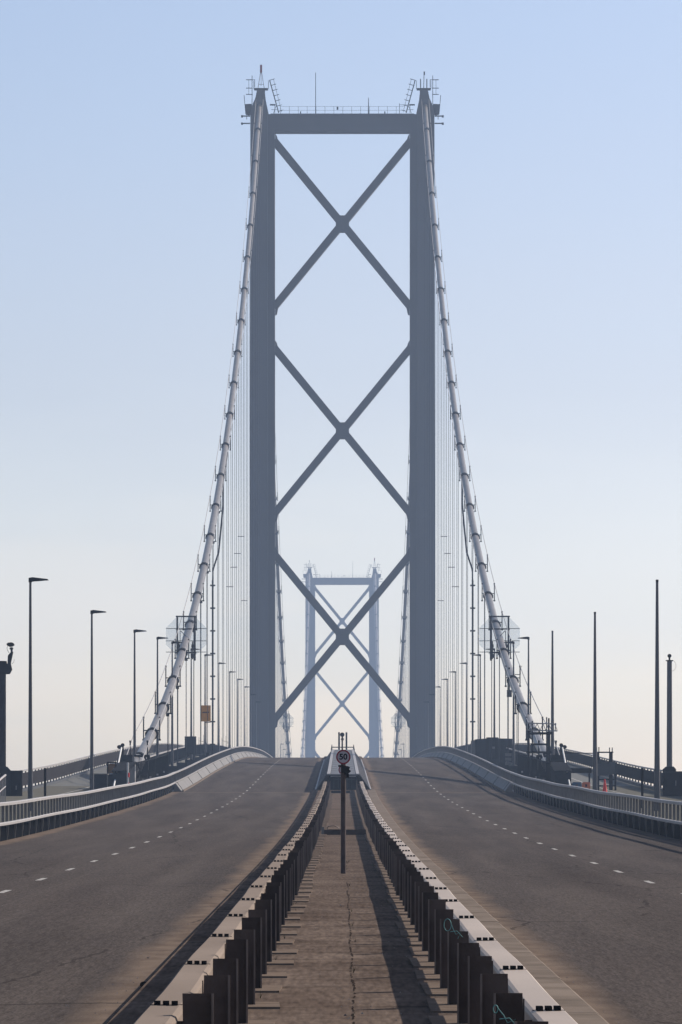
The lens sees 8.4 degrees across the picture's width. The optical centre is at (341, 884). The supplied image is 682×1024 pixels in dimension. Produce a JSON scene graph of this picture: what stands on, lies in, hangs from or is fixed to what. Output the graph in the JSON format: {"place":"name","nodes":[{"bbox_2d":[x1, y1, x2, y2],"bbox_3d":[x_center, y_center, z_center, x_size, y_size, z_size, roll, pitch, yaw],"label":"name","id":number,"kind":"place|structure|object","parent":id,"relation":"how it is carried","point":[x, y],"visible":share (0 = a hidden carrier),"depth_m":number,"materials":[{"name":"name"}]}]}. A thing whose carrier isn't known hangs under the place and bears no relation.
{"place":"outdoors","nodes":[
{"label":"outdoors","id":0,"kind":"place"},
{"bbox_2d":[0,786,95,822],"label":"footway","id":1,"kind":"structure","parent":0,"point":[50,791],"depth_m":228.20,"materials":[{"name":"concrete"}]},
{"bbox_2d":[0,774,5,801],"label":"curved rail","id":2,"kind":"object","parent":1,"relation":"on","point":[2,779],"visible":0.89,"depth_m":199.52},
{"bbox_2d":[0,642,13,795],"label":"camera mast","id":3,"kind":"object","parent":1,"relation":"on","point":[5,667],"visible":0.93,"depth_m":226.84,"materials":[{"name":"metal"}]},
{"bbox_2d":[6,771,22,795],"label":"control cabinet","id":4,"kind":"object","parent":1,"relation":"on","point":[13,783],"visible":1,"depth_m":225.75,"materials":[{"name":"black metal"}]},
{"bbox_2d":[28,577,47,810],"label":"lamp post","id":5,"kind":"object","parent":1,"relation":"on","point":[30,757],"visible":0.86,"depth_m":176.94,"materials":[{"name":"metal"}]},
{"bbox_2d":[90,610,105,789],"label":"lamp post","id":6,"kind":"object","parent":1,"relation":"on","point":[92,612],"visible":0.89,"depth_m":220.44,"materials":[{"name":"metal"}]},
{"bbox_2d":[18,743,184,791],"bbox_3d":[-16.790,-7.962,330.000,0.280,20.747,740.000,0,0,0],"label":"footway railing","id":7,"kind":"object","parent":1,"relation":"on","point":[64,770],"visible":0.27,"depth_m":290.81,"materials":[{"name":"metal"}]},
{"bbox_2d":[94,774,108,792],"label":"blue cabinet","id":8,"kind":"object","parent":1,"relation":"on","point":[100,780],"visible":0.61,"depth_m":235.60,"materials":[{"name":"metal"}]},
{"bbox_2d":[107,762,116,786],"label":"brown cabinet","id":9,"kind":"object","parent":1,"relation":"on","point":[110,767],"visible":0.55,"depth_m":245.80,"materials":[{"name":"black metal"}]},
{"bbox_2d":[112,743,124,785],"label":"cable stair","id":10,"kind":"object","parent":1,"relation":"on","point":[121,747],"visible":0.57,"depth_m":255.14,"materials":[{"name":"metal"}]},
{"bbox_2d":[112,762,135,785],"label":"cable hood","id":11,"kind":"object","parent":1,"relation":"on","point":[119,770],"visible":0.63,"depth_m":243.84,"materials":[{"name":"metal"}]},
{"bbox_2d":[120,755,133,761],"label":"landing box","id":12,"kind":"object","parent":1,"relation":"on","point":[126,758],"visible":0.48,"depth_m":253.00,"materials":[{"name":"metal"}]},
{"bbox_2d":[49,756,198,785],"bbox_3d":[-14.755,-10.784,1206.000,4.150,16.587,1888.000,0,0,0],"label":"footway","id":13,"kind":"structure","parent":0,"point":[83,780],"depth_m":280.32,"materials":[{"name":"concrete"}]},
{"bbox_2d":[146,743,227,764],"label":"footway railing","id":14,"kind":"object","parent":13,"relation":"on","point":[181,754],"visible":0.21,"depth_m":373.69,"materials":[{"name":"metal"}]},
{"bbox_2d":[0,758,322,1023],"bbox_3d":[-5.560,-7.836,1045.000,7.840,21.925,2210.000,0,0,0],"label":"road","id":15,"kind":"structure","parent":0,"point":[107,916],"depth_m":79.79,"materials":[{"name":"asphalt"}]},
{"bbox_2d":[181,792,505,792],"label":"expansion joint","id":16,"kind":"object","parent":15,"relation":"on","point":[311,792],"visible":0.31,"depth_m":257.05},
{"bbox_2d":[0,0,681,787],"label":"sky","id":17,"kind":"structure","parent":0,"point":[125,145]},
{"bbox_2d":[313,756,374,789],"bbox_3d":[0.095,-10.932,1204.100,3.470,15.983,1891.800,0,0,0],"label":"median strip","id":18,"kind":"object","parent":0,"point":[359,778],"visible":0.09,"depth_m":295.24,"materials":[{"name":"concrete"}]},
{"bbox_2d":[315,749,370,789],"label":"median ramp","id":19,"kind":"structure","parent":18,"relation":"on","point":[335,775],"depth_m":278.27,"materials":[{"name":"metal"}]},
{"bbox_2d":[363,758,681,1023],"bbox_3d":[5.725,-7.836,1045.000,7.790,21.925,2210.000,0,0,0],"label":"road","id":20,"kind":"structure","parent":0,"point":[612,930],"depth_m":84.64,"materials":[{"name":"asphalt"}]},
{"bbox_2d":[0,759,681,893],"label":"lane marking","id":21,"kind":"object","parent":20,"relation":"on","point":[4,891],"visible":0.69,"depth_m":110.54,"materials":[{"name":"paint"}]},
{"bbox_2d":[506,761,636,785],"bbox_3d":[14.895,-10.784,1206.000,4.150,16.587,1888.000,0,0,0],"label":"footway","id":22,"kind":"structure","parent":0,"point":[582,777],"depth_m":283.60,"materials":[{"name":"concrete"}]},
{"bbox_2d":[454,744,541,774],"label":"footway railing","id":23,"kind":"object","parent":22,"relation":"on","point":[510,751],"visible":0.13,"depth_m":344.14,"materials":[{"name":"metal"}]},
{"bbox_2d":[590,786,681,820],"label":"footway","id":24,"kind":"structure","parent":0,"point":[636,790],"depth_m":224.47,"materials":[{"name":"concrete"}]},
{"bbox_2d":[526,717,556,777],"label":"scaffold tower","id":25,"kind":"structure","parent":24,"relation":"on","point":[547,733],"depth_m":251.95,"materials":[{"name":"metal"}]},
{"bbox_2d":[550,755,563,761],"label":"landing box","id":26,"kind":"object","parent":24,"relation":"on","point":[556,758],"visible":0.43,"depth_m":253.00,"materials":[{"name":"metal"}]},
{"bbox_2d":[551,762,571,784],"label":"cable hood","id":27,"kind":"object","parent":24,"relation":"on","point":[561,772],"visible":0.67,"depth_m":243.03,"materials":[{"name":"metal"}]},
{"bbox_2d":[571,768,591,781],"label":"plank beam","id":28,"kind":"structure","parent":24,"relation":"on","point":[582,770],"depth_m":248.70,"materials":[{"name":"black metal"}]},
{"bbox_2d":[515,743,662,790],"bbox_3d":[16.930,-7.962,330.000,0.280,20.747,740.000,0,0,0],"label":"footway railing","id":29,"kind":"object","parent":24,"relation":"on","point":[624,770],"visible":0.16,"depth_m":282.32,"materials":[{"name":"metal"}]},
{"bbox_2d":[565,747,615,789],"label":"sheeted frame","id":30,"kind":"object","parent":24,"relation":"on","point":[609,768],"visible":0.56,"depth_m":247.12,"materials":[{"name":"metal"}]},
{"bbox_2d":[592,612,596,797],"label":"tapered mast","id":31,"kind":"object","parent":24,"relation":"on","point":[594,784],"visible":0.91,"depth_m":220.43,"materials":[{"name":"metal"}]},
{"bbox_2d":[654,580,659,810],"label":"tapered mast","id":32,"kind":"object","parent":24,"relation":"on","point":[657,764],"visible":0.89,"depth_m":176.93,"materials":[{"name":"metal"}]},
{"bbox_2d":[663,654,675,771],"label":"camera mast","id":33,"kind":"object","parent":24,"relation":"on","point":[669,767],"visible":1,"depth_m":226.88,"materials":[{"name":"metal"}]},
{"bbox_2d":[663,771,681,795],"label":"control cabinet","id":34,"kind":"object","parent":24,"relation":"on","point":[672,783],"visible":1,"depth_m":225.50,"materials":[{"name":"black metal"}]},
{"label":"water","id":35,"kind":"structure","parent":0,"visible":0},
{"bbox_2d":[302,558,380,757],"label":"bridge tower","id":36,"kind":"structure","parent":35,"relation":"in","point":[313,653],"depth_m":1672.60,"materials":[{"name":"metal"}]},
{"bbox_2d":[241,65,443,757],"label":"bridge tower","id":37,"kind":"structure","parent":35,"relation":"in","point":[417,555],"depth_m":666.60,"materials":[{"name":"metal"}]},
{"bbox_2d":[126,103,310,781],"bbox_3d":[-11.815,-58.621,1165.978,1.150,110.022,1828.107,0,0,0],"label":"cable","id":38,"kind":"object","parent":37,"relation":"on","point":[152,733],"visible":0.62,"depth_m":474.59,"materials":[{"name":"metal"}]},
{"bbox_2d":[168,684,178,772],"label":"hanger","id":39,"kind":"object","parent":38,"relation":"hanging from","point":[173,769],"visible":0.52,"depth_m":324.88,"materials":[{"name":"metal"}]},
{"bbox_2d":[166,616,205,660],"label":"climb screen","id":40,"kind":"object","parent":38,"relation":"attached to","point":[192,647],"visible":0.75,"depth_m":351.83,"materials":[{"name":"grey"}]},
{"bbox_2d":[185,630,194,765],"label":"hanger","id":41,"kind":"object","parent":38,"relation":"hanging from","point":[189,762],"visible":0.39,"depth_m":361.28,"materials":[{"name":"metal"}]},
{"bbox_2d":[193,600,201,761],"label":"hanger","id":42,"kind":"object","parent":38,"relation":"hanging from","point":[197,759],"visible":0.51,"depth_m":379.49,"materials":[{"name":"metal"}]},
{"bbox_2d":[199,570,208,758],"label":"hanger","id":43,"kind":"object","parent":38,"relation":"hanging from","point":[207,573],"visible":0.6,"depth_m":397.68,"materials":[{"name":"metal"}]},
{"bbox_2d":[206,540,214,754],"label":"hanger","id":44,"kind":"object","parent":38,"relation":"hanging from","point":[213,651],"visible":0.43,"depth_m":415.88,"materials":[{"name":"metal"}]},
{"bbox_2d":[211,511,219,753],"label":"hanger","id":45,"kind":"object","parent":38,"relation":"hanging from","point":[218,627],"visible":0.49,"depth_m":434.10,"materials":[{"name":"metal"}]},
{"bbox_2d":[210,452,227,753],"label":"air pipe","id":46,"kind":"object","parent":38,"relation":"hanging from","point":[212,603],"visible":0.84,"depth_m":418.93,"materials":[{"name":"black metal"}]},
{"bbox_2d":[217,480,223,752],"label":"hanger","id":47,"kind":"object","parent":38,"relation":"hanging from","point":[223,633],"visible":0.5,"depth_m":452.30,"materials":[{"name":"metal"}]},
{"bbox_2d":[222,452,228,750],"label":"hanger","id":48,"kind":"object","parent":38,"relation":"hanging from","point":[228,614],"visible":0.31,"depth_m":470.49,"materials":[{"name":"metal"}]},
{"bbox_2d":[226,418,232,746],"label":"hanger","id":49,"kind":"object","parent":38,"relation":"hanging from","point":[232,584],"visible":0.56,"depth_m":488.68,"materials":[{"name":"metal"}]},
{"bbox_2d":[230,387,236,746],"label":"hanger","id":50,"kind":"object","parent":38,"relation":"hanging from","point":[236,568],"visible":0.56,"depth_m":506.88,"materials":[{"name":"metal"}]},
{"bbox_2d":[238,325,243,745],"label":"hanger","id":51,"kind":"object","parent":38,"relation":"hanging from","point":[243,549],"visible":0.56,"depth_m":543.28,"materials":[{"name":"metal"}]},
{"bbox_2d":[241,293,246,745],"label":"hanger","id":52,"kind":"object","parent":38,"relation":"hanging from","point":[246,522],"visible":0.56,"depth_m":561.50,"materials":[{"name":"metal"}]},
{"bbox_2d":[249,261,249,746],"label":"hanger","id":53,"kind":"object","parent":38,"relation":"hanging from","point":[249,505],"visible":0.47,"depth_m":579.70,"materials":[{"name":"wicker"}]},
{"bbox_2d":[250,250,250,734],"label":"hanger","id":54,"kind":"object","parent":38,"relation":"hanging from","point":[250,496],"visible":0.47,"depth_m":616.09,"materials":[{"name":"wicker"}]},
{"bbox_2d":[252,229,252,746],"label":"hanger","id":55,"kind":"object","parent":38,"relation":"hanging from","point":[252,489],"visible":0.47,"depth_m":597.88,"materials":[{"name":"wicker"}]},
{"bbox_2d":[257,165,257,747],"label":"hanger","id":56,"kind":"object","parent":38,"relation":"hanging from","point":[257,458],"visible":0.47,"depth_m":634.29,"materials":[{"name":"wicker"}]},
{"bbox_2d":[278,618,278,757],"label":"hanger","id":57,"kind":"object","parent":38,"relation":"hanging from","point":[278,685],"visible":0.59,"depth_m":887.58,"materials":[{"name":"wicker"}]},
{"bbox_2d":[280,593,280,757],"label":"hanger","id":58,"kind":"object","parent":38,"relation":"hanging from","point":[280,672],"visible":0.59,"depth_m":869.28,"materials":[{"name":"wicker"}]},
{"bbox_2d":[308,629,308,757],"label":"hanger","id":59,"kind":"object","parent":38,"relation":"hanging from","point":[308,698],"visible":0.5,"depth_m":1601.28,"materials":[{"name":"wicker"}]},
{"bbox_2d":[169,769,513,791],"bbox_3d":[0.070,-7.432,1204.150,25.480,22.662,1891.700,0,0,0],"label":"bridge deck","id":60,"kind":"structure","parent":37,"relation":"attached to","point":[179,769],"depth_m":278.16,"materials":[{"name":"paint"}]},
{"bbox_2d":[133,629,145,754],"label":"lamp post","id":61,"kind":"object","parent":60,"relation":"on","point":[134,715],"visible":0.63,"depth_m":265.95,"materials":[{"name":"metal"}]},
{"bbox_2d":[133,754,149,777],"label":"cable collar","id":62,"kind":"object","parent":60,"relation":"on","point":[137,757],"visible":0.23,"depth_m":265.90,"materials":[{"name":"white metal"}]},
{"bbox_2d":[136,753,168,781],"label":"barred fence","id":63,"kind":"object","parent":60,"relation":"on","point":[158,766],"visible":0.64,"depth_m":269.38,"materials":[{"name":"metal"}]},
{"bbox_2d":[156,637,167,756],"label":"lamp post","id":64,"kind":"object","parent":60,"relation":"on","point":[157,712],"visible":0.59,"depth_m":298.95,"materials":[{"name":"metal"}]},
{"bbox_2d":[171,641,181,765],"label":"lamp post","id":65,"kind":"object","parent":60,"relation":"on","point":[172,752],"visible":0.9,"depth_m":324.94,"materials":[{"name":"metal"}]},
{"bbox_2d":[185,736,195,759],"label":"display box","id":66,"kind":"object","parent":60,"relation":"on","point":[191,744],"visible":0.71,"depth_m":364.80,"materials":[{"name":"black metal"}]},
{"bbox_2d":[190,648,199,759],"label":"lamp post","id":67,"kind":"object","parent":60,"relation":"on","point":[191,756],"visible":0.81,"depth_m":365.95,"materials":[{"name":"metal"}]},
{"bbox_2d":[201,705,210,722],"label":"yellow sign","id":68,"kind":"object","parent":60,"relation":"attached to","point":[203,712],"visible":0.84,"depth_m":402.47,"materials":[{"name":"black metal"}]},
{"bbox_2d":[204,654,211,754],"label":"lamp post","id":69,"kind":"object","parent":60,"relation":"on","point":[205,655],"visible":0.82,"depth_m":402.95,"materials":[{"name":"metal"}]},
{"bbox_2d":[174,746,272,791],"bbox_3d":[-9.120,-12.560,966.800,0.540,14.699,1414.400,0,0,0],"label":"parapet","id":70,"kind":"structure","parent":60,"relation":"on","point":[190,776],"depth_m":324.67,"materials":[{"name":"metal"}]},
{"bbox_2d":[412,746,511,791],"bbox_3d":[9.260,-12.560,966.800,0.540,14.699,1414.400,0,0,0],"label":"parapet","id":71,"kind":"structure","parent":60,"relation":"on","point":[495,776],"depth_m":325.22,"materials":[{"name":"metal"}]},
{"bbox_2d":[473,654,480,738],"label":"lamp post","id":72,"kind":"object","parent":60,"relation":"on","point":[480,698],"visible":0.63,"depth_m":402.94,"materials":[{"name":"metal"}]},
{"bbox_2d":[485,648,494,736],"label":"lamp post","id":73,"kind":"object","parent":60,"relation":"on","point":[494,697],"visible":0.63,"depth_m":365.94,"materials":[{"name":"metal"}]},
{"bbox_2d":[471,738,511,762],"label":"equipment hut","id":74,"kind":"object","parent":60,"relation":"on","point":[478,747],"visible":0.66,"depth_m":364.40,"materials":[{"name":"metal"}]},
{"bbox_2d":[486,737,497,760],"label":"display box","id":75,"kind":"object","parent":60,"relation":"on","point":[494,748],"visible":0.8,"depth_m":361.90,"materials":[{"name":"black metal"}]},
{"bbox_2d":[504,641,514,765],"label":"lamp post","id":76,"kind":"object","parent":60,"relation":"on","point":[513,738],"visible":0.9,"depth_m":324.94,"materials":[{"name":"metal"}]},
{"bbox_2d":[518,637,529,755],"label":"lamp post","id":77,"kind":"object","parent":60,"relation":"on","point":[528,700],"visible":0.56,"depth_m":298.95,"materials":[{"name":"metal"}]},
{"bbox_2d":[517,753,550,781],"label":"barred fence","id":78,"kind":"object","parent":60,"relation":"on","point":[523,767],"visible":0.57,"depth_m":266.18,"materials":[{"name":"metal"}]},
{"bbox_2d":[551,631,553,754],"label":"tapered mast","id":79,"kind":"object","parent":60,"relation":"on","point":[552,699],"visible":0.72,"depth_m":264.94,"materials":[{"name":"metal"}]},
{"bbox_2d":[374,99,559,760],"bbox_3d":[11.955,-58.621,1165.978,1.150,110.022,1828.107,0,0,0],"label":"cable","id":80,"kind":"object","parent":37,"relation":"on","point":[502,652],"visible":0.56,"depth_m":481.18,"materials":[{"name":"metal"}]},
{"bbox_2d":[374,588,374,757],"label":"hanger","id":81,"kind":"object","parent":80,"relation":"hanging from","point":[374,682],"visible":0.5,"depth_m":1656.20,"materials":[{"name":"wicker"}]},
{"bbox_2d":[401,642,401,757],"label":"hanger","id":82,"kind":"object","parent":80,"relation":"hanging from","point":[401,698],"visible":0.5,"depth_m":905.90,"materials":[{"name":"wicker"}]},
{"bbox_2d":[400,664,403,757],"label":"hanger","id":83,"kind":"object","parent":80,"relation":"hanging from","point":[400,713],"visible":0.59,"depth_m":924.18,"materials":[{"name":"metal"}]},
{"bbox_2d":[405,566,405,757],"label":"hanger","id":84,"kind":"object","parent":80,"relation":"hanging from","point":[405,658],"visible":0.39,"depth_m":850.98,"materials":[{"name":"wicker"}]},
{"bbox_2d":[431,216,431,746],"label":"hanger","id":85,"kind":"object","parent":80,"relation":"hanging from","point":[431,483],"visible":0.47,"depth_m":634.28,"materials":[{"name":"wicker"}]},
{"bbox_2d":[432,229,432,746],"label":"hanger","id":86,"kind":"object","parent":80,"relation":"hanging from","point":[432,490],"visible":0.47,"depth_m":597.88,"materials":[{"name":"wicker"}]},
{"bbox_2d":[441,325,446,745],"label":"hanger","id":87,"kind":"object","parent":80,"relation":"hanging from","point":[441,547],"visible":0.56,"depth_m":543.28,"materials":[{"name":"metal"}]},
{"bbox_2d":[448,387,454,746],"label":"hanger","id":88,"kind":"object","parent":80,"relation":"hanging from","point":[448,568],"visible":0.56,"depth_m":506.88,"materials":[{"name":"metal"}]},
{"bbox_2d":[452,418,458,748],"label":"hanger","id":89,"kind":"object","parent":80,"relation":"hanging from","point":[452,594],"visible":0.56,"depth_m":488.68,"materials":[{"name":"metal"}]},
{"bbox_2d":[461,505,467,751],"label":"hanger","id":90,"kind":"object","parent":80,"relation":"hanging from","point":[461,631],"visible":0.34,"depth_m":452.28,"materials":[{"name":"metal"}]},
{"bbox_2d":[457,452,474,744],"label":"air pipe","id":91,"kind":"object","parent":80,"relation":"hanging from","point":[472,653],"visible":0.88,"depth_m":418.98,"materials":[{"name":"black metal"}]},
{"bbox_2d":[466,511,470,753],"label":"hanger","id":92,"kind":"object","parent":80,"relation":"hanging from","point":[466,636],"visible":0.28,"depth_m":434.08,"materials":[{"name":"metal"}]},
{"bbox_2d":[478,571,478,738],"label":"hanger","id":93,"kind":"object","parent":80,"relation":"hanging from","point":[478,653],"visible":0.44,"depth_m":415.89,"materials":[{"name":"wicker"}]},
{"bbox_2d":[484,600,484,738],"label":"hanger","id":94,"kind":"object","parent":80,"relation":"hanging from","point":[484,669],"visible":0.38,"depth_m":379.48,"materials":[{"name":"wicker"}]},
{"bbox_2d":[490,661,500,765],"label":"hanger","id":95,"kind":"object","parent":80,"relation":"hanging from","point":[495,762],"visible":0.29,"depth_m":361.28,"materials":[{"name":"metal"}]},
{"bbox_2d":[479,616,519,660],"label":"climb screen","id":96,"kind":"object","parent":80,"relation":"attached to","point":[491,652],"visible":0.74,"depth_m":351.83,"materials":[{"name":"grey"}]},
{"bbox_2d":[498,657,507,768],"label":"hanger","id":97,"kind":"object","parent":80,"relation":"hanging from","point":[501,765],"visible":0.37,"depth_m":343.08,"materials":[{"name":"metal"}]},
{"bbox_2d":[507,685,517,772],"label":"hanger","id":98,"kind":"object","parent":80,"relation":"hanging from","point":[514,769],"visible":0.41,"depth_m":324.88,"materials":[{"name":"metal"}]},
{"bbox_3d":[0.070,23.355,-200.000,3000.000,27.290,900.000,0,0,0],"label":"ground","id":99,"kind":"structure","parent":0,"visible":0},
{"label":"approach viaduct","id":100,"kind":"object","parent":99,"relation":"on","visible":0},
{"bbox_2d":[0,772,175,841],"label":"parapet","id":101,"kind":"structure","parent":100,"relation":"on","point":[112,799],"depth_m":163.94,"materials":[{"name":"metal"}]},
{"bbox_2d":[106,790,524,1023],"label":"median strip","id":102,"kind":"object","parent":100,"relation":"on","point":[389,990],"visible":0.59,"depth_m":44.54,"materials":[{"name":"concrete"}]},
{"bbox_2d":[133,781,332,1023],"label":"median barrier","id":103,"kind":"object","parent":102,"relation":"on","point":[223,968],"visible":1,"depth_m":36.17,"materials":[{"name":"black metal"}]},
{"bbox_2d":[321,825,365,834],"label":"cross bar","id":104,"kind":"object","parent":102,"relation":"on","point":[348,832],"visible":0.94,"depth_m":132.90,"materials":[{"name":"metal"}]},
{"bbox_2d":[336,750,350,873],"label":"speed sign","id":105,"kind":"object","parent":102,"relation":"on","point":[343,757],"visible":1,"depth_m":81.96,"materials":[{"name":"black metal"}]},
{"bbox_2d":[346,884,355,1023],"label":"joint line","id":106,"kind":"object","parent":102,"relation":"on","point":[352,964],"visible":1,"depth_m":39.48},
{"bbox_2d":[353,780,577,1023],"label":"median barrier","id":107,"kind":"object","parent":102,"relation":"on","point":[479,971],"visible":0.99,"depth_m":36.67,"materials":[{"name":"black metal"}]},
{"bbox_2d":[367,790,608,1023],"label":"kerb","id":108,"kind":"structure","parent":102,"relation":"on","point":[576,1007],"depth_m":46.33,"materials":[{"name":"concrete"}]},
{"bbox_2d":[510,772,681,839],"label":"parapet","id":109,"kind":"structure","parent":100,"relation":"on","point":[578,800],"depth_m":166.95,"materials":[{"name":"metal"}]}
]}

